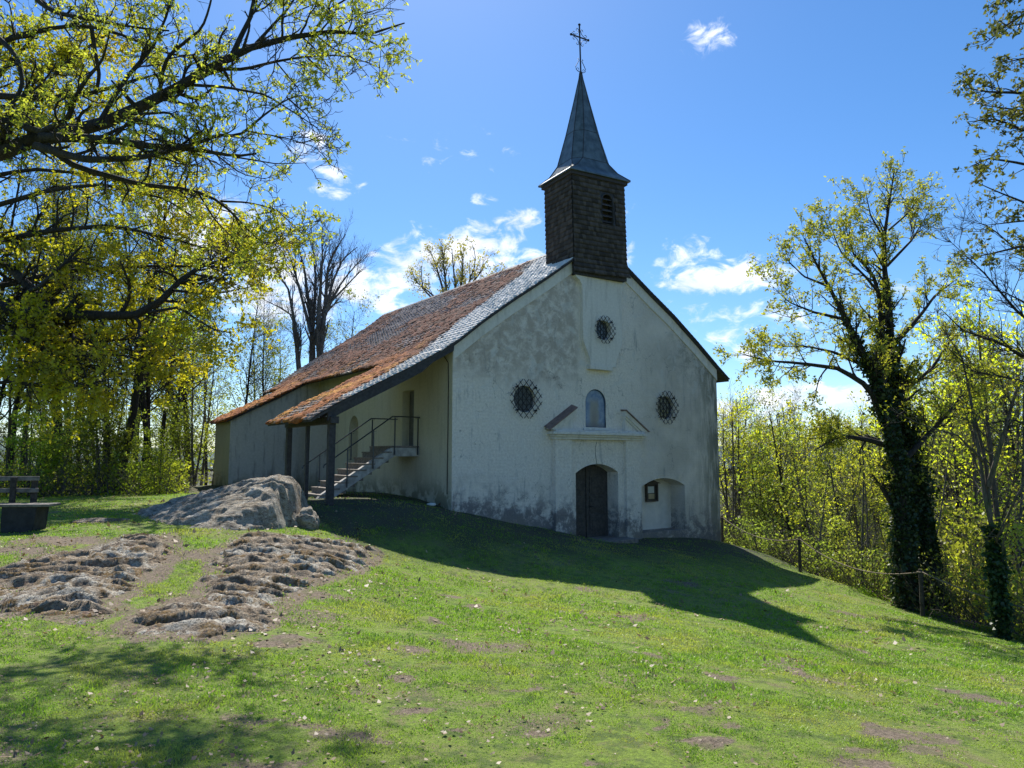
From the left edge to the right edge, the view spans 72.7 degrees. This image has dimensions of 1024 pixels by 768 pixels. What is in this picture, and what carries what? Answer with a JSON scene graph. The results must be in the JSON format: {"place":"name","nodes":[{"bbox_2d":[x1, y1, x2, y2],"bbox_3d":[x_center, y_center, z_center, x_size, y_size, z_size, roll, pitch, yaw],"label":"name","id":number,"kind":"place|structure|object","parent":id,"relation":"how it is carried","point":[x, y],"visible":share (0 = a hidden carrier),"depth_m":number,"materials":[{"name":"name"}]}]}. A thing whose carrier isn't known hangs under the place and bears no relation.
{"place":"outdoors","nodes":[
{"label":"outdoors","id":0,"kind":"place"},
{"bbox_2d":[0,436,1021,468],"bbox_3d":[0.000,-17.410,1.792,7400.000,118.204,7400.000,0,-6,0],"label":"hills","id":1,"kind":"structure","parent":0,"point":[720,456],"depth_m":2409.92,"materials":[{"name":"green plant"}]},
{"bbox_2d":[402,234,506,299],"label":"budding tree","id":2,"kind":"object","parent":1,"relation":"on","point":[461,276],"visible":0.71,"depth_m":48.13,"materials":[{"name":"green plant"}]},
{"bbox_2d":[0,468,1023,767],"bbox_3d":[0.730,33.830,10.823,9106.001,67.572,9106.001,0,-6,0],"label":"ground","id":3,"kind":"structure","parent":0,"point":[442,546],"depth_m":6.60,"materials":[{"name":"green plant"}]},
{"bbox_2d":[0,298,51,485],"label":"young tree","id":4,"kind":"object","parent":3,"relation":"on","point":[9,432],"visible":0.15,"depth_m":26.62,"materials":[{"name":"green plant"}]},
{"bbox_2d":[0,476,60,532],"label":"bench","id":5,"kind":"object","parent":3,"relation":"on","point":[25,517],"visible":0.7,"depth_m":13.07,"materials":[{"name":"grey wood"}]},
{"bbox_2d":[0,406,73,496],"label":"shrub","id":6,"kind":"object","parent":3,"relation":"on","point":[36,447],"visible":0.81,"depth_m":24.13,"materials":[{"name":"green plant"}]},
{"bbox_2d":[0,344,73,486],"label":"young tree","id":7,"kind":"object","parent":3,"relation":"on","point":[27,428],"visible":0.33,"depth_m":26.79,"materials":[{"name":"green plant"}]},
{"bbox_2d":[0,222,82,485],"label":"broadleaf tree","id":8,"kind":"object","parent":3,"relation":"on","point":[16,401],"visible":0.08,"depth_m":26.94,"materials":[{"name":"green plant"}]},
{"bbox_2d":[0,77,102,420],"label":"broadleaf tree","id":9,"kind":"object","parent":3,"relation":"on","point":[13,215],"visible":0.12,"depth_m":26.77,"materials":[{"name":"green plant"}]},
{"bbox_2d":[29,433,82,493],"bbox_3d":[-16.588,2.964,25.236,1.760,2.601,1.578,-6,-8,44],"label":"shrub","id":10,"kind":"object","parent":3,"relation":"on","point":[53,462],"visible":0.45,"depth_m":25.08,"materials":[{"name":"green plant"}]},
{"bbox_2d":[0,113,115,492],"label":"broadleaf tree","id":11,"kind":"object","parent":3,"relation":"on","point":[55,242],"visible":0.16,"depth_m":27.58,"materials":[{"name":"green plant"}]},
{"bbox_2d":[5,164,112,473],"bbox_3d":[-19.726,-2.367,29.921,4.814,14.550,4.186,-1,-6,6],"label":"broadleaf tree","id":12,"kind":"object","parent":3,"relation":"on","point":[72,282],"visible":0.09,"depth_m":29.91,"materials":[{"name":"green plant"}]},
{"bbox_2d":[28,293,126,483],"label":"young tree","id":13,"kind":"object","parent":3,"relation":"on","point":[65,416],"visible":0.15,"depth_m":26.15,"materials":[{"name":"green plant"}]},
{"bbox_2d":[46,403,113,493],"bbox_3d":[-16.164,2.566,26.232,2.692,3.874,2.414,2,-6,-22],"label":"shrub","id":14,"kind":"object","parent":3,"relation":"on","point":[76,438],"visible":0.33,"depth_m":26.05,"materials":[{"name":"green plant"}]},
{"bbox_2d":[1,148,161,485],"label":"broadleaf tree","id":15,"kind":"object","parent":3,"relation":"on","point":[89,266],"visible":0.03,"depth_m":32.49,"materials":[{"name":"green plant"}]},
{"bbox_2d":[0,533,173,623],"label":"rock outcrop","id":16,"kind":"object","parent":3,"relation":"on","point":[88,580],"visible":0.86,"depth_m":9.21,"materials":[{"name":"grey stone"}]},
{"bbox_2d":[42,389,138,494],"bbox_3d":[-14.646,2.199,24.519,2.931,4.246,2.628,2,-6,-19],"label":"shrub","id":17,"kind":"object","parent":3,"relation":"on","point":[120,445],"visible":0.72,"depth_m":24.40,"materials":[{"name":"green plant"}]},
{"bbox_2d":[0,457,190,497],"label":"undergrowth","id":18,"kind":"object","parent":3,"relation":"on","point":[182,478],"visible":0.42,"depth_m":24.31,"materials":[{"name":"green plant"}]},
{"bbox_2d":[26,197,167,471],"bbox_3d":[-16.677,-1.371,27.441,5.741,11.849,4.584,1,-6,-7],"label":"broadleaf tree","id":19,"kind":"object","parent":3,"relation":"on","point":[113,308],"visible":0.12,"depth_m":27.36,"materials":[{"name":"green plant"}]},
{"bbox_2d":[27,289,174,492],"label":"young tree","id":20,"kind":"object","parent":3,"relation":"on","point":[57,447],"visible":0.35,"depth_m":25.00,"materials":[{"name":"green plant"}]},
{"bbox_2d":[0,452,223,497],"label":"brushwood","id":21,"kind":"object","parent":3,"relation":"on","point":[96,481],"visible":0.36,"depth_m":24.05,"materials":[{"name":"green plant"}]},
{"bbox_2d":[53,133,225,472],"bbox_3d":[-15.346,-2.876,27.989,6.817,14.854,5.444,-4,-7,34],"label":"broadleaf tree","id":22,"kind":"object","parent":3,"relation":"on","point":[142,399],"visible":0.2,"depth_m":27.42,"materials":[{"name":"green plant"}]},
{"bbox_2d":[106,210,201,487],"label":"broadleaf tree","id":23,"kind":"object","parent":3,"relation":"on","point":[148,399],"visible":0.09,"depth_m":29.74,"materials":[{"name":"green plant"}]},
{"bbox_2d":[81,109,235,491],"bbox_3d":[-13.193,-2.794,26.041,5.593,14.383,5.221,-1,-6,12],"label":"broadleaf tree","id":24,"kind":"object","parent":3,"relation":"on","point":[134,405],"visible":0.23,"depth_m":25.72,"materials":[{"name":"green plant"}]},
{"bbox_2d":[133,423,187,493],"bbox_3d":[-12.438,2.767,24.621,1.751,2.753,1.953,3,-7,-26],"label":"shrub","id":25,"kind":"object","parent":3,"relation":"on","point":[158,457],"visible":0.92,"depth_m":24.37,"materials":[{"name":"green plant"}]},
{"bbox_2d":[0,0,326,442],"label":"maple tree","id":26,"kind":"object","parent":3,"relation":"on","point":[45,313],"visible":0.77,"depth_m":20.44,"materials":[{"name":"green plant"}]},
{"bbox_2d":[135,315,214,461],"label":"young tree","id":27,"kind":"object","parent":3,"relation":"on","point":[172,418],"visible":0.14,"depth_m":33.96,"materials":[{"name":"green plant"}]},
{"bbox_2d":[128,220,228,485],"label":"broadleaf tree","id":28,"kind":"object","parent":3,"relation":"on","point":[183,396],"visible":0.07,"depth_m":33.65,"materials":[{"name":"green plant"}]},
{"bbox_2d":[119,232,244,439],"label":"broadleaf tree","id":29,"kind":"object","parent":3,"relation":"on","point":[222,388],"visible":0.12,"depth_m":40.78,"materials":[{"name":"green plant"}]},
{"bbox_2d":[153,396,211,485],"bbox_3d":[-14.514,2.791,30.992,2.827,4.490,3.152,0,-6,-2],"label":"shrub","id":30,"kind":"object","parent":3,"relation":"on","point":[174,431],"visible":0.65,"depth_m":30.69,"materials":[{"name":"green plant"}]},
{"bbox_2d":[145,245,234,475],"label":"broadleaf tree","id":31,"kind":"object","parent":3,"relation":"on","point":[194,361],"visible":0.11,"depth_m":33.03,"materials":[{"name":"green plant"}]},
{"bbox_2d":[158,335,227,484],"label":"budding sapling","id":32,"kind":"object","parent":3,"relation":"on","point":[200,444],"visible":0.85,"depth_m":27.95,"materials":[{"name":"green plant"}]},
{"bbox_2d":[147,205,238,464],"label":"broadleaf tree","id":33,"kind":"object","parent":3,"relation":"on","point":[163,424],"visible":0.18,"depth_m":31.74,"materials":[{"name":"green plant"}]},
{"bbox_2d":[166,301,232,484],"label":"broadleaf tree","id":34,"kind":"object","parent":3,"relation":"on","point":[206,468],"visible":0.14,"depth_m":41.08,"materials":[{"name":"green plant"}]},
{"bbox_2d":[158,330,248,485],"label":"young tree","id":35,"kind":"object","parent":3,"relation":"on","point":[207,417],"visible":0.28,"depth_m":38.95,"materials":[{"name":"green plant"}]},
{"bbox_2d":[0,0,422,295],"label":"maple tree","id":36,"kind":"object","parent":3,"relation":"on","point":[41,139],"visible":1,"depth_m":10.56,"materials":[{"name":"green plant"}]},
{"bbox_2d":[133,474,308,529],"bbox_3d":[-6.247,2.702,15.448,3.628,1.397,4.616,5,-8,-42],"label":"boulder","id":37,"kind":"object","parent":3,"relation":"on","point":[278,501],"visible":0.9,"depth_m":14.47,"materials":[{"name":"grey stone"}]},
{"bbox_2d":[117,531,377,637],"bbox_3d":[-3.924,2.936,10.859,2.730,0.818,8.550,0,-6,0],"label":"rock outcrop","id":38,"kind":"object","parent":3,"relation":"on","point":[260,563],"visible":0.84,"depth_m":10.17,"materials":[{"name":"grey stone"}]},
{"bbox_2d":[215,276,291,413],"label":"broadleaf tree","id":39,"kind":"object","parent":3,"relation":"on","point":[254,371],"visible":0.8,"depth_m":40.02,"materials":[{"name":"green plant"}]},
{"bbox_2d":[222,307,290,406],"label":"broadleaf tree","id":40,"kind":"object","parent":3,"relation":"on","point":[250,390],"visible":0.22,"depth_m":45.13,"materials":[{"name":"green plant"}]},
{"bbox_2d":[225,275,306,409],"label":"broadleaf tree","id":41,"kind":"object","parent":3,"relation":"on","point":[263,385],"visible":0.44,"depth_m":42.66,"materials":[{"name":"green plant"}]},
{"bbox_2d":[244,309,308,399],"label":"broadleaf tree","id":42,"kind":"object","parent":3,"relation":"on","point":[286,352],"visible":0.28,"depth_m":45.49,"materials":[{"name":"green plant"}]},
{"bbox_2d":[296,506,319,529],"bbox_3d":[-4.491,3.053,15.271,0.516,0.744,0.631,0,-6,0],"label":"boulder","id":43,"kind":"object","parent":3,"relation":"on","point":[307,517],"visible":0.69,"depth_m":15.07,"materials":[{"name":"grey stone"}]},
{"bbox_2d":[238,208,380,370],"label":"bare tree","id":44,"kind":"object","parent":3,"relation":"on","point":[318,333],"visible":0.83,"depth_m":42.41,"materials":[{"name":"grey plant"}]},
{"bbox_2d":[304,286,381,351],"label":"broadleaf tree","id":45,"kind":"object","parent":3,"relation":"on","point":[349,293],"visible":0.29,"depth_m":48.60,"materials":[{"name":"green plant"}]},
{"bbox_2d":[209,23,729,542],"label":"chapel","id":46,"kind":"structure","parent":3,"relation":"on","point":[571,379],"depth_m":23.50,"materials":[{"name":"paint"}]},
{"bbox_2d":[510,379,541,418],"bbox_3d":[0.392,0.465,21.611,1.252,1.226,0.270,4,-7,-36],"label":"round window","id":47,"kind":"structure","parent":46,"relation":"in","point":[523,397],"depth_m":21.65,"materials":[{"name":"grey glass"}]},
{"bbox_2d":[576,464,607,537],"bbox_3d":[2.526,4.099,23.318,2.120,3.020,0.142,4,-7,-36],"label":"door","id":48,"kind":"structure","parent":46,"relation":"in","point":[591,480],"depth_m":23.47,"materials":[{"name":"brown wood"}]},
{"bbox_2d":[595,316,615,343],"bbox_3d":[3.096,-1.827,23.659,0.985,0.963,0.310,4,-7,-36],"label":"round window","id":49,"kind":"structure","parent":46,"relation":"in","point":[602,331],"depth_m":23.69,"materials":[{"name":"grey glass"}]},
{"bbox_2d":[645,480,658,501],"bbox_3d":[5.127,3.907,25.453,0.760,0.780,0.180,4,-7,-36],"label":"notice box","id":50,"kind":"object","parent":46,"relation":"attached to","point":[651,491],"visible":0.94,"depth_m":25.46,"materials":[{"name":"brown wood"}]},
{"bbox_2d":[656,391,678,422],"bbox_3d":[5.591,0.862,25.368,1.252,1.226,0.270,4,-7,-36],"label":"round window","id":51,"kind":"structure","parent":46,"relation":"in","point":[664,407],"depth_m":25.40,"materials":[{"name":"grey glass"}]},
{"bbox_2d":[0,490,1023,767],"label":"leaf litter","id":52,"kind":"object","parent":3,"relation":"on","point":[782,660],"visible":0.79,"depth_m":6.82,"materials":[{"name":"brown plant"}]},
{"bbox_2d":[718,378,752,544],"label":"bare sapling","id":53,"kind":"object","parent":3,"relation":"on","point":[732,494],"visible":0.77,"depth_m":32.83,"materials":[{"name":"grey plant"}]},
{"bbox_2d":[717,393,762,543],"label":"young tree","id":54,"kind":"object","parent":3,"relation":"on","point":[726,483],"visible":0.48,"depth_m":34.02,"materials":[{"name":"green plant"}]},
{"bbox_2d":[717,386,765,535],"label":"young tree","id":55,"kind":"object","parent":3,"relation":"on","point":[735,467],"visible":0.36,"depth_m":34.73,"materials":[{"name":"green plant"}]},
{"bbox_2d":[718,382,775,528],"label":"broadleaf tree","id":56,"kind":"object","parent":3,"relation":"on","point":[743,448],"visible":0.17,"depth_m":38.24,"materials":[{"name":"green plant"}]},
{"bbox_2d":[717,385,780,542],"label":"young tree","id":57,"kind":"object","parent":3,"relation":"on","point":[738,431],"visible":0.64,"depth_m":34.02,"materials":[{"name":"green plant"}]},
{"bbox_2d":[728,422,790,536],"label":"broadleaf tree","id":58,"kind":"object","parent":3,"relation":"on","point":[756,470],"visible":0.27,"depth_m":35.87,"materials":[{"name":"green plant"}]},
{"bbox_2d":[723,421,812,563],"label":"young tree","id":59,"kind":"object","parent":3,"relation":"on","point":[760,466],"visible":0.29,"depth_m":34.38,"materials":[{"name":"green plant"}]},
{"bbox_2d":[720,429,841,558],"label":"young tree","id":60,"kind":"object","parent":3,"relation":"on","point":[762,453],"visible":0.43,"depth_m":33.90,"materials":[{"name":"green plant"}]},
{"bbox_2d":[736,381,826,559],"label":"broadleaf tree","id":61,"kind":"object","parent":3,"relation":"on","point":[781,481],"visible":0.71,"depth_m":33.00,"materials":[{"name":"green plant"}]},
{"bbox_2d":[742,398,822,561],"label":"young tree","id":62,"kind":"object","parent":3,"relation":"on","point":[791,420],"visible":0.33,"depth_m":36.21,"materials":[{"name":"green plant"}]},
{"bbox_2d":[749,415,838,563],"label":"young tree","id":63,"kind":"object","parent":3,"relation":"on","point":[791,468],"visible":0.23,"depth_m":39.87,"materials":[{"name":"green plant"}]},
{"bbox_2d":[748,422,846,551],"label":"young tree","id":64,"kind":"object","parent":3,"relation":"on","point":[797,449],"visible":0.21,"depth_m":35.78,"materials":[{"name":"green plant"}]},
{"bbox_2d":[751,375,861,559],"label":"broadleaf tree","id":65,"kind":"object","parent":3,"relation":"on","point":[794,409],"visible":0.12,"depth_m":42.83,"materials":[{"name":"green plant"}]},
{"bbox_2d":[760,433,852,561],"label":"young tree","id":66,"kind":"object","parent":3,"relation":"on","point":[810,484],"visible":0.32,"depth_m":32.25,"materials":[{"name":"green plant"}]},
{"bbox_2d":[802,450,839,572],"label":"bare sapling","id":67,"kind":"object","parent":3,"relation":"on","point":[821,528],"visible":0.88,"depth_m":23.44,"materials":[{"name":"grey plant"}]},
{"bbox_2d":[773,434,875,576],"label":"budding sapling","id":68,"kind":"object","parent":3,"relation":"on","point":[808,525],"visible":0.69,"depth_m":26.29,"materials":[{"name":"green plant"}]},
{"bbox_2d":[789,513,859,581],"bbox_3d":[11.372,6.230,24.972,2.643,3.388,2.079,1,-6,-10],"label":"shrub","id":69,"kind":"object","parent":3,"relation":"on","point":[835,533],"visible":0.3,"depth_m":24.97,"materials":[{"name":"green plant"}]},
{"bbox_2d":[809,425,878,553],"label":"broadleaf tree","id":70,"kind":"object","parent":3,"relation":"on","point":[841,497],"visible":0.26,"depth_m":29.25,"materials":[{"name":"green plant"}]},
{"bbox_2d":[816,405,891,568],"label":"broadleaf tree","id":71,"kind":"object","parent":3,"relation":"on","point":[866,444],"visible":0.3,"depth_m":28.39,"materials":[{"name":"green plant"}]},
{"bbox_2d":[822,439,890,577],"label":"young tree","id":72,"kind":"object","parent":3,"relation":"on","point":[855,513],"visible":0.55,"depth_m":26.69,"materials":[{"name":"green plant"}]},
{"bbox_2d":[837,403,883,587],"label":"bare sapling","id":73,"kind":"object","parent":3,"relation":"on","point":[862,526],"visible":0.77,"depth_m":21.46,"materials":[{"name":"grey plant"}]},
{"bbox_2d":[836,423,885,578],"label":"bare sapling","id":74,"kind":"object","parent":3,"relation":"on","point":[867,524],"visible":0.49,"depth_m":24.34,"materials":[{"name":"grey plant"}]},
{"bbox_2d":[774,414,953,585],"bbox_3d":[13.154,5.246,26.079,5.978,8.151,3.846,-1,-6,11],"label":"young tree","id":75,"kind":"object","parent":3,"relation":"on","point":[843,482],"visible":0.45,"depth_m":26.19,"materials":[{"name":"green plant"}]},
{"bbox_2d":[712,146,1022,616],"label":"ivy clad tree","id":76,"kind":"object","parent":3,"relation":"on","point":[881,362],"visible":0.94,"depth_m":19.27,"materials":[{"name":"green plant"}]},
{"bbox_2d":[720,493,1023,638],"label":"brushwood","id":77,"kind":"object","parent":3,"relation":"on","point":[773,549],"visible":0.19,"depth_m":21.04,"materials":[{"name":"green plant"}]},
{"bbox_2d":[721,515,1023,616],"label":"rope fence","id":78,"kind":"object","parent":3,"relation":"on","point":[921,597],"visible":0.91,"depth_m":18.47,"materials":[{"name":"brown wood"}]},
{"bbox_2d":[723,516,1023,634],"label":"undergrowth","id":79,"kind":"object","parent":3,"relation":"on","point":[852,572],"visible":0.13,"depth_m":22.16,"materials":[{"name":"green plant"}]},
{"bbox_2d":[735,422,1022,585],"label":"distant wood","id":80,"kind":"object","parent":3,"relation":"on","point":[755,468],"depth_m":30.80,"materials":[{"name":"green plant"}]},
{"bbox_2d":[790,411,969,579],"bbox_3d":[15.251,6.665,30.888,7.857,11.130,5.055,1,-6,-8],"label":"young tree","id":81,"kind":"object","parent":3,"relation":"on","point":[869,476],"visible":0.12,"depth_m":31.34,"materials":[{"name":"green plant"}]},
{"bbox_2d":[831,435,953,574],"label":"young tree","id":82,"kind":"object","parent":3,"relation":"on","point":[884,504],"visible":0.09,"depth_m":27.24,"materials":[{"name":"green plant"}]},
{"bbox_2d":[868,372,972,583],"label":"young tree","id":83,"kind":"object","parent":3,"relation":"on","point":[925,454],"visible":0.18,"depth_m":24.48,"materials":[{"name":"green plant"}]},
{"bbox_2d":[834,346,1021,577],"bbox_3d":[23.297,6.620,34.800,12.546,17.068,8.072,1,-6,-11],"label":"young tree","id":84,"kind":"object","parent":3,"relation":"on","point":[950,380],"visible":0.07,"depth_m":34.30,"materials":[{"name":"green plant"}]},
{"bbox_2d":[851,583,1023,641],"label":"edge plants","id":85,"kind":"object","parent":3,"relation":"on","point":[1016,637],"visible":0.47,"depth_m":17.55,"materials":[{"name":"green plant"}]},
{"bbox_2d":[888,344,1005,599],"bbox_3d":[17.227,4.879,27.242,4.330,13.219,3.766,3,-6,-25],"label":"broadleaf tree","id":86,"kind":"object","parent":3,"relation":"on","point":[955,477],"visible":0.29,"depth_m":27.36,"materials":[{"name":"green plant"}]},
{"bbox_2d":[875,306,1023,640],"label":"ivy clad tree","id":87,"kind":"object","parent":3,"relation":"on","point":[996,569],"visible":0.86,"depth_m":15.27,"materials":[{"name":"green plant"}]},
{"bbox_2d":[928,420,972,570],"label":"bare sapling","id":88,"kind":"object","parent":3,"relation":"on","point":[941,510],"visible":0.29,"depth_m":22.12,"materials":[{"name":"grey plant"}]},
{"bbox_2d":[886,401,1023,598],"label":"budding sapling","id":89,"kind":"object","parent":3,"relation":"on","point":[965,506],"visible":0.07,"depth_m":28.55,"materials":[{"name":"green plant"}]},
{"bbox_2d":[901,299,1022,576],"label":"young tree","id":90,"kind":"object","parent":3,"relation":"on","point":[975,496],"visible":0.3,"depth_m":24.02,"materials":[{"name":"green plant"}]},
{"bbox_2d":[907,307,1023,556],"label":"broadleaf tree","id":91,"kind":"object","parent":3,"relation":"on","point":[1006,476],"visible":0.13,"depth_m":29.38,"materials":[{"name":"green plant"}]},
{"bbox_2d":[909,188,1023,445],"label":"young oak tree","id":92,"kind":"object","parent":3,"relation":"on","point":[985,337],"visible":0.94,"depth_m":16.01,"materials":[{"name":"green plant"}]},
{"bbox_2d":[910,275,1023,580],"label":"young tree","id":93,"kind":"object","parent":3,"relation":"on","point":[993,488],"visible":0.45,"depth_m":22.43,"materials":[{"name":"green plant"}]},
{"bbox_2d":[915,514,1018,621],"bbox_3d":[12.184,5.357,18.572,2.706,3.686,2.129,2,-6,-17],"label":"shrub","id":94,"kind":"object","parent":3,"relation":"on","point":[969,540],"visible":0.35,"depth_m":18.57,"materials":[{"name":"green plant"}]},
{"bbox_2d":[928,330,1021,567],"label":"young tree","id":95,"kind":"object","parent":3,"relation":"on","point":[996,439],"visible":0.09,"depth_m":33.62,"materials":[{"name":"green plant"}]},
{"bbox_2d":[934,498,1023,624],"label":"shrub","id":96,"kind":"object","parent":3,"relation":"on","point":[957,545],"visible":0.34,"depth_m":18.71,"materials":[{"name":"green plant"}]},
{"bbox_2d":[942,320,1023,578],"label":"broadleaf tree","id":97,"kind":"object","parent":3,"relation":"on","point":[1008,471],"visible":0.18,"depth_m":25.06,"materials":[{"name":"green plant"}]},
{"bbox_2d":[947,0,1023,274],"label":"beech tree","id":98,"kind":"object","parent":3,"relation":"on","point":[1014,113],"visible":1,"depth_m":12.82,"materials":[{"name":"green plant"}]},
{"bbox_2d":[951,361,1023,599],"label":"young tree","id":99,"kind":"object","parent":3,"relation":"on","point":[1013,467],"visible":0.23,"depth_m":24.63,"materials":[{"name":"green plant"}]},
{"bbox_2d":[962,517,1023,639],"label":"shrub","id":100,"kind":"object","parent":3,"relation":"on","point":[1018,535],"visible":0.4,"depth_m":16.35,"materials":[{"name":"green plant"}]},
{"bbox_2d":[970,286,1023,585],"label":"bare sapling","id":101,"kind":"object","parent":3,"relation":"on","point":[1015,434],"visible":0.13,"depth_m":25.30,"materials":[{"name":"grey plant"}]},
{"bbox_2d":[978,323,1023,608],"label":"bare sapling","id":102,"kind":"object","parent":3,"relation":"on","point":[1021,497],"visible":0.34,"depth_m":21.48,"materials":[{"name":"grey plant"}]},
{"bbox_2d":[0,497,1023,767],"bbox_3d":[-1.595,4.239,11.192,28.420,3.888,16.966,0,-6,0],"label":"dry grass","id":103,"kind":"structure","parent":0,"point":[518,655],"depth_m":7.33,"materials":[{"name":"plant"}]},
{"bbox_2d":[0,0,1023,450],"label":"sky","id":104,"kind":"structure","parent":0,"point":[723,118],"materials":[{"name":"blue"}]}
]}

